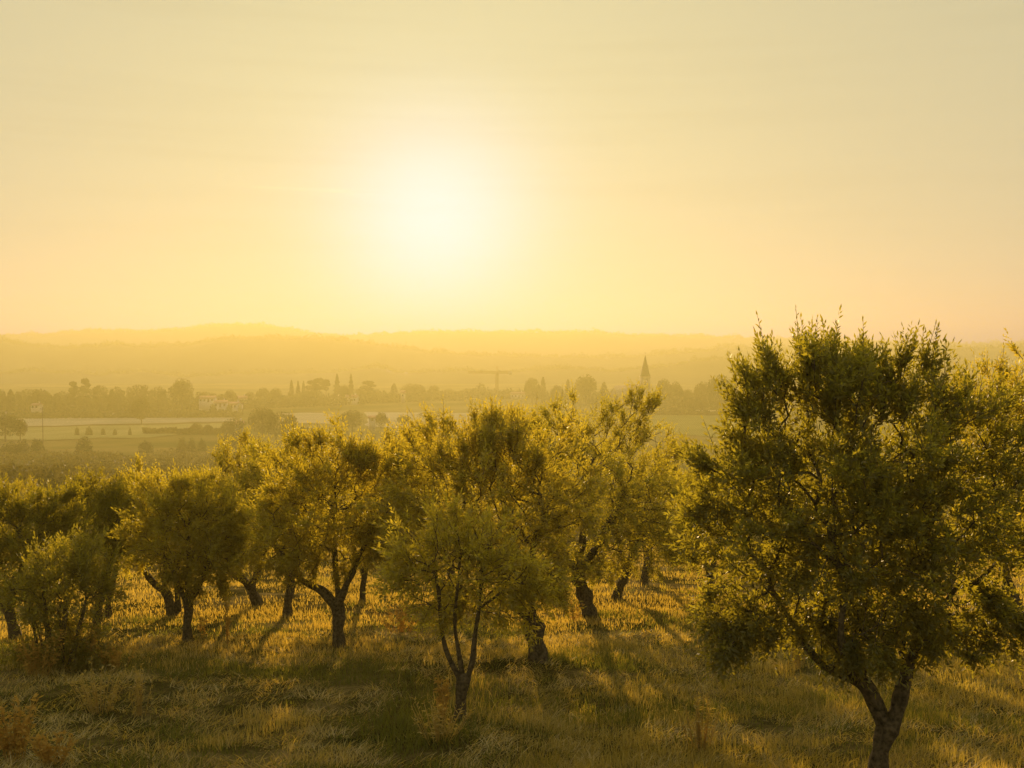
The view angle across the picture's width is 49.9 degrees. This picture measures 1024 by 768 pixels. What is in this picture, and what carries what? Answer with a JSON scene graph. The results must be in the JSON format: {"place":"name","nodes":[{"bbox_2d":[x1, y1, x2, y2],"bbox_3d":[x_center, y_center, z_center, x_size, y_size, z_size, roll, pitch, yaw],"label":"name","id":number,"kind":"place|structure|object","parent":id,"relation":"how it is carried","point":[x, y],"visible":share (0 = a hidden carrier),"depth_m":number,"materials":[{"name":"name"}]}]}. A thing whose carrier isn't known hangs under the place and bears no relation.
{"place":"outdoors","nodes":[
{"label":"outdoors","id":0,"kind":"place"},
{"bbox_2d":[0,423,233,439],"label":"field","id":1,"kind":"structure","parent":0,"point":[49,433],"depth_m":458.02,"materials":[{"name":"yellow plant"}]},
{"bbox_2d":[18,414,236,425],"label":"field","id":2,"kind":"structure","parent":0,"point":[62,421],"depth_m":545.21,"materials":[{"name":"plant"}]},
{"bbox_2d":[281,413,333,423],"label":"field","id":3,"kind":"structure","parent":0,"point":[309,417],"depth_m":571.26,"materials":[{"name":"plant"}]},
{"bbox_2d":[364,412,471,428],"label":"field","id":4,"kind":"structure","parent":0,"point":[392,416],"depth_m":572.14,"materials":[{"name":"yellow plant"}]},
{"bbox_2d":[0,325,1022,357],"bbox_3d":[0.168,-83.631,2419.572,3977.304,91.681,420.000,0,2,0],"label":"hills","id":5,"kind":"structure","parent":0,"point":[589,344],"depth_m":2325.88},
{"bbox_2d":[1,321,1023,345],"bbox_3d":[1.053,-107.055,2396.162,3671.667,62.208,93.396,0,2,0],"label":"wood","id":6,"kind":"object","parent":5,"relation":"on","point":[384,333],"visible":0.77,"depth_m":2379.94,"materials":[{"name":"green plant"}]},
{"bbox_2d":[0,383,1023,767],"bbox_3d":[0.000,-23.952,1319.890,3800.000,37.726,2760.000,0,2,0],"label":"ground","id":7,"kind":"structure","parent":0,"point":[166,443],"depth_m":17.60,"materials":[{"name":"yellow plant"}]},
{"bbox_2d":[5,389,15,410],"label":"cypress tree","id":8,"kind":"object","parent":7,"relation":"on","point":[11,400],"visible":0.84,"depth_m":599.88,"materials":[{"name":"green plant"}]},
{"bbox_2d":[0,441,21,453],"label":"shrub","id":9,"kind":"object","parent":7,"relation":"on","point":[8,448],"visible":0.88,"depth_m":329.75,"materials":[{"name":"green plant"}]},
{"bbox_2d":[0,412,22,441],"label":"broadleaf tree","id":10,"kind":"object","parent":7,"relation":"on","point":[10,422],"visible":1,"depth_m":405.10,"materials":[{"name":"green plant"}]},
{"bbox_2d":[13,418,27,439],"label":"broadleaf tree","id":11,"kind":"object","parent":7,"relation":"on","point":[24,429],"visible":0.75,"depth_m":410.78,"materials":[{"name":"green plant"}]},
{"bbox_2d":[0,692,43,762],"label":"dry weed","id":12,"kind":"object","parent":7,"relation":"on","point":[5,745],"visible":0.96,"depth_m":11.46,"materials":[{"name":"brown plant"}]},
{"bbox_2d":[15,439,28,453],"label":"shrub","id":13,"kind":"object","parent":7,"relation":"on","point":[24,448],"visible":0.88,"depth_m":330.24,"materials":[{"name":"green plant"}]},
{"bbox_2d":[6,474,46,536],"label":"olive tree","id":14,"kind":"object","parent":7,"relation":"on","point":[22,484],"visible":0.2,"depth_m":45.04,"materials":[{"name":"green plant"}]},
{"bbox_2d":[14,389,39,410],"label":"broadleaf tree","id":15,"kind":"object","parent":7,"relation":"on","point":[29,401],"visible":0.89,"depth_m":604.19,"materials":[{"name":"green plant"}]},
{"bbox_2d":[10,629,63,675],"bbox_3d":[-7.170,4.082,16.619,0.811,0.708,0.518,0,2,0],"label":"dry weed","id":16,"kind":"object","parent":7,"relation":"on","point":[35,661],"visible":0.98,"depth_m":16.58,"materials":[{"name":"brown plant"}]},
{"bbox_2d":[29,438,44,453],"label":"shrub","id":17,"kind":"object","parent":7,"relation":"on","point":[34,445],"visible":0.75,"depth_m":330.33,"materials":[{"name":"green plant"}]},
{"bbox_2d":[30,402,43,412],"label":"house","id":18,"kind":"structure","parent":7,"relation":"on","point":[35,407],"depth_m":582.42,"materials":[{"name":"paint"}]},
{"bbox_2d":[33,388,53,409],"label":"broadleaf tree","id":19,"kind":"object","parent":7,"relation":"on","point":[47,398],"visible":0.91,"depth_m":610.08,"materials":[{"name":"green plant"}]},
{"bbox_2d":[21,728,77,766],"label":"dry weed","id":20,"kind":"object","parent":7,"relation":"on","point":[45,752],"visible":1,"depth_m":11.26,"materials":[{"name":"brown plant"}]},
{"bbox_2d":[0,469,101,639],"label":"olive tree","id":21,"kind":"object","parent":7,"relation":"on","point":[50,517],"visible":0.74,"depth_m":19.87,"materials":[{"name":"green plant"}]},
{"bbox_2d":[53,391,72,409],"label":"broadleaf tree","id":22,"kind":"object","parent":7,"relation":"on","point":[67,399],"visible":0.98,"depth_m":618.88,"materials":[{"name":"green plant"}]},
{"bbox_2d":[0,522,135,673],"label":"bush","id":23,"kind":"object","parent":7,"relation":"on","point":[80,563],"visible":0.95,"depth_m":16.96,"materials":[{"name":"green plant"}]},
{"bbox_2d":[55,622,99,668],"bbox_3d":[-6.765,4.083,17.112,0.833,0.790,0.513,1,2,28],"label":"dry weed","id":24,"kind":"object","parent":7,"relation":"on","point":[94,640],"visible":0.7,"depth_m":17.06,"materials":[{"name":"brown plant"}]},
{"bbox_2d":[74,436,92,451],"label":"shrub","id":25,"kind":"object","parent":7,"relation":"on","point":[88,448],"visible":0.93,"depth_m":335.07,"materials":[{"name":"green plant"}]},
{"bbox_2d":[61,661,129,713],"bbox_3d":[-5.309,3.908,14.056,0.776,0.667,0.823,0,2,0],"label":"dry weed","id":26,"kind":"object","parent":7,"relation":"on","point":[114,691],"visible":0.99,"depth_m":14.01,"materials":[{"name":"plant"}]},
{"bbox_2d":[43,462,158,623],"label":"olive tree","id":27,"kind":"object","parent":7,"relation":"on","point":[112,497],"visible":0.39,"depth_m":22.57,"materials":[{"name":"green plant"}]},
{"bbox_2d":[92,385,109,411],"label":"broadleaf tree","id":28,"kind":"object","parent":7,"relation":"on","point":[105,398],"visible":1,"depth_m":628.12,"materials":[{"name":"green plant"}]},
{"bbox_2d":[93,636,138,668],"bbox_3d":[-6.330,4.274,17.354,0.698,0.547,0.774,0,2,0],"label":"dry weed","id":29,"kind":"object","parent":7,"relation":"on","point":[116,659],"visible":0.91,"depth_m":17.19,"materials":[{"name":"brown plant"}]},
{"bbox_2d":[109,386,124,411],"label":"broadleaf tree","id":30,"kind":"object","parent":7,"relation":"on","point":[116,399],"visible":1,"depth_m":628.70,"materials":[{"name":"green plant"}]},
{"bbox_2d":[82,465,154,618],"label":"olive tree","id":31,"kind":"object","parent":7,"relation":"on","point":[108,597],"visible":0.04,"depth_m":23.66,"materials":[{"name":"green plant"}]},
{"bbox_2d":[0,408,241,418],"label":"field hedge","id":32,"kind":"object","parent":7,"relation":"on","point":[79,413],"visible":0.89,"depth_m":567.62,"materials":[{"name":"green plant"}]},
{"bbox_2d":[126,385,147,403],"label":"broadleaf tree","id":33,"kind":"object","parent":7,"relation":"on","point":[142,394],"visible":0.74,"depth_m":633.61,"materials":[{"name":"green plant"}]},
{"bbox_2d":[124,663,155,716],"bbox_3d":[-4.727,3.885,13.964,0.298,0.736,0.388,-2,2,-44],"label":"dry weed","id":34,"kind":"object","parent":7,"relation":"on","point":[139,707],"visible":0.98,"depth_m":13.94,"materials":[{"name":"plant"}]},
{"bbox_2d":[130,397,150,423],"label":"broadleaf tree","id":35,"kind":"object","parent":7,"relation":"on","point":[139,407],"visible":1,"depth_m":519.17,"materials":[{"name":"green plant"}]},
{"bbox_2d":[137,440,153,452],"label":"shrub","id":36,"kind":"object","parent":7,"relation":"on","point":[146,445],"visible":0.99,"depth_m":330.05,"materials":[{"name":"green plant"}]},
{"bbox_2d":[148,387,167,408],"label":"broadleaf tree","id":37,"kind":"object","parent":7,"relation":"on","point":[161,397],"visible":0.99,"depth_m":638.55,"materials":[{"name":"green plant"}]},
{"bbox_2d":[96,452,233,615],"bbox_3d":[-7.502,3.342,24.158,3.146,3.747,2.118,0,2,0],"label":"olive tree","id":38,"kind":"object","parent":7,"relation":"on","point":[172,606],"visible":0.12,"depth_m":24.12,"materials":[{"name":"green plant"}]},
{"bbox_2d":[168,378,193,410],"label":"broadleaf tree","id":39,"kind":"object","parent":7,"relation":"on","point":[180,388],"visible":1,"depth_m":637.25,"materials":[{"name":"green plant"}]},
{"bbox_2d":[176,437,187,450],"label":"shrub","id":40,"kind":"object","parent":7,"relation":"on","point":[181,443],"visible":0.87,"depth_m":340.42,"materials":[{"name":"green plant"}]},
{"bbox_2d":[142,427,227,434],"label":"field hedge","id":41,"kind":"object","parent":7,"relation":"on","point":[188,431],"visible":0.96,"depth_m":448.90,"materials":[{"name":"green plant"}]},
{"bbox_2d":[108,458,263,642],"bbox_3d":[-5.874,3.106,20.277,2.930,3.597,2.315,0,2,0],"label":"olive tree","id":42,"kind":"object","parent":7,"relation":"on","point":[214,548],"visible":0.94,"depth_m":20.04,"materials":[{"name":"green plant"}]},
{"bbox_2d":[0,445,380,489],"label":"scrub","id":43,"kind":"object","parent":7,"relation":"on","point":[43,468],"visible":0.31,"depth_m":225.01,"materials":[{"name":"green plant"}]},
{"bbox_2d":[196,611,208,639],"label":"dry weed","id":44,"kind":"object","parent":7,"relation":"on","point":[200,627],"visible":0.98,"depth_m":20.62,"materials":[{"name":"brown plant"}]},
{"bbox_2d":[198,396,217,411],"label":"house","id":45,"kind":"structure","parent":7,"relation":"on","point":[205,402],"depth_m":636.68,"materials":[{"name":"paint"}]},
{"bbox_2d":[213,399,228,412],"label":"house","id":46,"kind":"structure","parent":7,"relation":"on","point":[220,404],"depth_m":596.94,"materials":[{"name":"paint"}]},
{"bbox_2d":[223,599,231,643],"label":"dry weed","id":47,"kind":"object","parent":7,"relation":"on","point":[228,620],"visible":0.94,"depth_m":19.87,"materials":[{"name":"brown plant"}]},
{"bbox_2d":[220,419,246,436],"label":"broadleaf tree","id":48,"kind":"object","parent":7,"relation":"on","point":[228,427],"visible":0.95,"depth_m":419.00,"materials":[{"name":"green plant"}]},
{"bbox_2d":[228,400,243,411],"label":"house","id":49,"kind":"structure","parent":7,"relation":"on","point":[234,406],"depth_m":607.49,"materials":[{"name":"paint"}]},
{"bbox_2d":[185,423,287,606],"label":"olive tree","id":50,"kind":"object","parent":7,"relation":"on","point":[256,599],"visible":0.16,"depth_m":25.71,"materials":[{"name":"green plant"}]},
{"bbox_2d":[219,433,260,450],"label":"broadleaf tree","id":51,"kind":"object","parent":7,"relation":"on","point":[234,443],"visible":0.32,"depth_m":327.28,"materials":[{"name":"green plant"}]},
{"bbox_2d":[248,406,275,436],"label":"broadleaf tree","id":52,"kind":"object","parent":7,"relation":"on","point":[264,414],"visible":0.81,"depth_m":429.32,"materials":[{"name":"green plant"}]},
{"bbox_2d":[255,387,269,396],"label":"broadleaf tree","id":53,"kind":"object","parent":7,"relation":"on","point":[261,392],"visible":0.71,"depth_m":698.62,"materials":[{"name":"green plant"}]},
{"bbox_2d":[216,432,342,616],"bbox_3d":[-5.093,3.108,23.791,3.066,4.172,2.098,0,2,0],"label":"olive tree","id":54,"kind":"object","parent":7,"relation":"on","point":[289,596],"visible":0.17,"depth_m":23.73,"materials":[{"name":"green plant"}]},
{"bbox_2d":[265,411,297,442],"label":"broadleaf tree","id":55,"kind":"object","parent":7,"relation":"on","point":[272,419],"visible":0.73,"depth_m":399.01,"materials":[{"name":"green plant"}]},
{"bbox_2d":[283,425,318,447],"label":"broadleaf tree","id":56,"kind":"object","parent":7,"relation":"on","point":[307,428],"visible":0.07,"depth_m":340.47,"materials":[{"name":"green plant"}]},
{"bbox_2d":[312,378,325,391],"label":"pine tree","id":57,"kind":"object","parent":7,"relation":"on","point":[319,381],"visible":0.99,"depth_m":724.80,"materials":[{"name":"green plant"}]},
{"bbox_2d":[218,406,449,647],"bbox_3d":[-3.091,2.571,19.290,3.995,4.384,2.763,-1,2,-20],"label":"olive tree","id":58,"kind":"object","parent":7,"relation":"on","point":[298,528],"visible":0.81,"depth_m":19.08,"materials":[{"name":"green plant"}]},
{"bbox_2d":[332,374,341,395],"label":"conifer tree","id":59,"kind":"object","parent":7,"relation":"on","point":[336,385],"visible":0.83,"depth_m":734.59,"materials":[{"name":"green plant"}]},
{"bbox_2d":[339,410,364,430],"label":"broadleaf tree","id":60,"kind":"object","parent":7,"relation":"on","point":[353,418],"visible":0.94,"depth_m":469.16,"materials":[{"name":"green plant"}]},
{"bbox_2d":[344,393,359,404],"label":"house","id":61,"kind":"structure","parent":7,"relation":"on","point":[355,401],"depth_m":711.75,"materials":[{"name":"paint"}]},
{"bbox_2d":[360,380,375,391],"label":"pine tree","id":62,"kind":"object","parent":7,"relation":"on","point":[370,384],"visible":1,"depth_m":744.36,"materials":[{"name":"green plant"}]},
{"bbox_2d":[367,416,375,429],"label":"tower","id":63,"kind":"structure","parent":7,"relation":"on","point":[371,422],"depth_m":478.30,"materials":[{"name":"paint"}]},
{"bbox_2d":[330,423,427,602],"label":"olive tree","id":64,"kind":"object","parent":7,"relation":"on","point":[362,596],"visible":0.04,"depth_m":26.49,"materials":[{"name":"green plant"}]},
{"bbox_2d":[375,412,387,429],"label":"broadleaf tree","id":65,"kind":"object","parent":7,"relation":"on","point":[381,416],"visible":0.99,"depth_m":479.89,"materials":[{"name":"green plant"}]},
{"bbox_2d":[368,596,426,632],"bbox_3d":[-2.227,4.502,21.387,1.158,0.715,0.735,-2,2,-44],"label":"dry weed","id":66,"kind":"object","parent":7,"relation":"on","point":[402,622],"visible":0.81,"depth_m":21.38,"materials":[{"name":"brown plant"}]},
{"bbox_2d":[400,383,425,394],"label":"broadleaf tree","id":67,"kind":"object","parent":7,"relation":"on","point":[413,388],"visible":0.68,"depth_m":772.22,"materials":[{"name":"green plant"}]},
{"bbox_2d":[433,674,452,721],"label":"dry weed","id":68,"kind":"object","parent":7,"relation":"on","point":[441,690],"visible":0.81,"depth_m":13.17,"materials":[{"name":"brown plant"}]},
{"bbox_2d":[410,694,478,744],"bbox_3d":[-0.827,3.681,11.890,0.754,0.519,0.681,1,2,27],"label":"dry weed","id":69,"kind":"object","parent":7,"relation":"on","point":[437,730],"visible":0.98,"depth_m":11.95,"materials":[{"name":"plant"}]},
{"bbox_2d":[368,394,555,585],"bbox_3d":[-1.394,2.837,26.876,4.590,5.213,3.324,1,2,26],"label":"olive tree","id":70,"kind":"object","parent":7,"relation":"on","point":[447,474],"visible":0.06,"depth_m":26.80,"materials":[{"name":"green plant"}]},
{"bbox_2d":[363,484,584,721],"bbox_3d":[-0.442,2.652,13.203,2.646,3.021,1.725,0,2,0],"label":"olive tree","id":71,"kind":"object","parent":7,"relation":"on","point":[530,585],"visible":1,"depth_m":13.00,"materials":[{"name":"green plant"}]},
{"bbox_2d":[357,393,616,663],"bbox_3d":[-0.362,2.307,17.258,4.140,4.353,3.009,0,2,0],"label":"olive tree","id":72,"kind":"object","parent":7,"relation":"on","point":[486,445],"visible":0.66,"depth_m":16.99,"materials":[{"name":"green plant"}]},
{"bbox_2d":[468,366,511,389],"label":"tower crane","id":73,"kind":"object","parent":7,"relation":"on","point":[497,372],"visible":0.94,"depth_m":899.27,"materials":[{"name":"paint"}]},
{"bbox_2d":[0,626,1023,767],"bbox_3d":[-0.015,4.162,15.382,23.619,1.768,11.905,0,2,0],"label":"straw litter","id":74,"kind":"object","parent":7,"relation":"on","point":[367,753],"visible":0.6,"depth_m":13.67,"materials":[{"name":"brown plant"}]},
{"bbox_2d":[0,544,1023,767],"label":"dry grass","id":75,"kind":"structure","parent":7,"relation":"on","point":[323,625],"depth_m":20.21,"materials":[{"name":"plant"}]},
{"bbox_2d":[0,383,1023,411],"bbox_3d":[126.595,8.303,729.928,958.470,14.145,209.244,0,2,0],"label":"wood","id":76,"kind":"object","parent":7,"relation":"on","point":[282,401],"visible":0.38,"depth_m":695.79,"materials":[{"name":"green plant"}]},
{"bbox_2d":[510,391,524,398],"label":"house","id":77,"kind":"structure","parent":7,"relation":"on","point":[517,395],"depth_m":796.91,"materials":[{"name":"paint"}]},
{"bbox_2d":[524,378,540,402],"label":"broadleaf tree","id":78,"kind":"object","parent":7,"relation":"on","point":[531,386],"visible":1,"depth_m":738.98,"materials":[{"name":"green plant"}]},
{"bbox_2d":[540,377,545,402],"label":"cypress tree","id":79,"kind":"object","parent":7,"relation":"on","point":[542,394],"visible":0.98,"depth_m":739.83,"materials":[{"name":"green plant"}]},
{"bbox_2d":[550,385,562,400],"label":"broadleaf tree","id":80,"kind":"object","parent":7,"relation":"on","point":[553,390],"visible":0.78,"depth_m":724.04,"materials":[{"name":"green plant"}]},
{"bbox_2d":[568,600,584,622],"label":"dry weed","id":81,"kind":"object","parent":7,"relation":"on","point":[576,615],"visible":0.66,"depth_m":23.01,"materials":[{"name":"plant"}]},
{"bbox_2d":[573,374,596,405],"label":"broadleaf tree","id":82,"kind":"object","parent":7,"relation":"on","point":[586,385],"visible":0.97,"depth_m":697.22,"materials":[{"name":"green plant"}]},
{"bbox_2d":[492,377,704,617],"bbox_3d":[1.840,2.504,23.961,4.404,5.372,3.797,1,2,32],"label":"olive tree","id":83,"kind":"object","parent":7,"relation":"on","point":[624,503],"visible":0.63,"depth_m":23.55,"materials":[{"name":"green plant"}]},
{"bbox_2d":[600,382,607,406],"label":"cypress tree","id":84,"kind":"object","parent":7,"relation":"on","point":[604,387],"visible":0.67,"depth_m":689.89,"materials":[{"name":"green plant"}]},
{"bbox_2d":[578,421,701,599],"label":"olive tree","id":85,"kind":"object","parent":7,"relation":"on","point":[622,583],"visible":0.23,"depth_m":26.97,"materials":[{"name":"green plant"}]},
{"bbox_2d":[613,454,707,585],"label":"olive tree","id":86,"kind":"object","parent":7,"relation":"on","point":[644,578],"visible":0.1,"depth_m":30.49,"materials":[{"name":"green plant"}]},
{"bbox_2d":[649,397,671,410],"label":"broadleaf tree","id":87,"kind":"object","parent":7,"relation":"on","point":[664,404],"visible":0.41,"depth_m":639.23,"materials":[{"name":"green plant"}]},
{"bbox_2d":[656,379,673,400],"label":"broadleaf tree","id":88,"kind":"object","parent":7,"relation":"on","point":[667,388],"visible":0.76,"depth_m":673.67,"materials":[{"name":"green plant"}]},
{"bbox_2d":[671,381,683,407],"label":"broadleaf tree","id":89,"kind":"object","parent":7,"relation":"on","point":[678,390],"visible":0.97,"depth_m":678.70,"materials":[{"name":"green plant"}]},
{"bbox_2d":[639,407,732,414],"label":"field hedge","id":90,"kind":"object","parent":7,"relation":"on","point":[676,411],"visible":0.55,"depth_m":595.23,"materials":[{"name":"green plant"}]},
{"bbox_2d":[674,690,726,751],"bbox_3d":[2.015,3.619,11.737,0.505,0.698,0.406,-1,2,-35],"label":"dry weed","id":91,"kind":"object","parent":7,"relation":"on","point":[697,733],"visible":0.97,"depth_m":11.73,"materials":[{"name":"plant"}]},
{"bbox_2d":[693,381,708,410],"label":"broadleaf tree","id":92,"kind":"object","parent":7,"relation":"on","point":[699,393],"visible":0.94,"depth_m":637.97,"materials":[{"name":"green plant"}]},
{"bbox_2d":[658,459,760,602],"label":"olive tree","id":93,"kind":"object","parent":7,"relation":"on","point":[712,565],"visible":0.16,"depth_m":25.90,"materials":[{"name":"green plant"}]},
{"bbox_2d":[706,374,735,408],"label":"broadleaf tree","id":94,"kind":"object","parent":7,"relation":"on","point":[714,396],"visible":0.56,"depth_m":598.36,"materials":[{"name":"green plant"}]},
{"bbox_2d":[788,641,806,668],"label":"dry weed","id":95,"kind":"object","parent":7,"relation":"on","point":[798,656],"visible":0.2,"depth_m":17.32,"materials":[{"name":"plant"}]},
{"bbox_2d":[773,436,889,599],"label":"olive tree","id":96,"kind":"object","parent":7,"relation":"on","point":[825,527],"visible":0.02,"depth_m":25.37,"materials":[{"name":"green plant"}]},
{"bbox_2d":[659,304,1023,767],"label":"olive tree","id":97,"kind":"object","parent":7,"relation":"on","point":[871,490],"visible":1,"depth_m":10.13,"materials":[{"name":"green plant"}]},
{"bbox_2d":[900,448,1013,594],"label":"olive tree","id":98,"kind":"object","parent":7,"relation":"on","point":[945,517],"visible":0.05,"depth_m":27.24,"materials":[{"name":"green plant"}]},
{"bbox_2d":[923,327,1023,648],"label":"olive tree","id":99,"kind":"object","parent":7,"relation":"on","point":[1001,367],"visible":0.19,"depth_m":14.86,"materials":[{"name":"green plant"}]},
{"bbox_2d":[0,338,1023,375],"bbox_3d":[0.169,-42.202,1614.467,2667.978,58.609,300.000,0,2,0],"label":"hills","id":100,"kind":"structure","parent":0,"point":[245,354],"depth_m":1531.06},
{"bbox_2d":[0,332,1023,358],"bbox_3d":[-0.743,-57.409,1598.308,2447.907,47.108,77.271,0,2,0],"label":"wood","id":101,"kind":"object","parent":100,"relation":"on","point":[674,351],"visible":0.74,"depth_m":1588.47,"materials":[{"name":"green plant"}]},
{"bbox_2d":[0,358,1023,383],"bbox_3d":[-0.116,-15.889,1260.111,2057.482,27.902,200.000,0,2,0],"label":"hills","id":102,"kind":"structure","parent":0,"point":[696,372],"depth_m":1198.86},
{"bbox_2d":[0,353,1023,377],"bbox_3d":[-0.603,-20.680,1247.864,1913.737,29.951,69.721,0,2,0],"label":"wood","id":103,"kind":"object","parent":102,"relation":"on","point":[308,371],"visible":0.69,"depth_m":1242.18,"materials":[{"name":"green plant"}]},
{"bbox_2d":[0,0,1023,343],"label":"sky","id":104,"kind":"structure","parent":0,"point":[341,167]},
{"bbox_2d":[609,356,650,409],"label":"church","id":105,"kind":"structure","parent":0,"point":[644,375],"depth_m":657.62,"materials":[{"name":"stone"}]},
{"bbox_2d":[643,415,760,437],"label":"field","id":106,"kind":"structure","parent":0,"point":[693,423],"depth_m":522.23,"materials":[{"name":"yellow plant"}]},
{"bbox_2d":[493,639,1023,767],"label":"meadow grass","id":107,"kind":"structure","parent":0,"point":[627,751],"depth_m":13.28,"materials":[{"name":"plant"}]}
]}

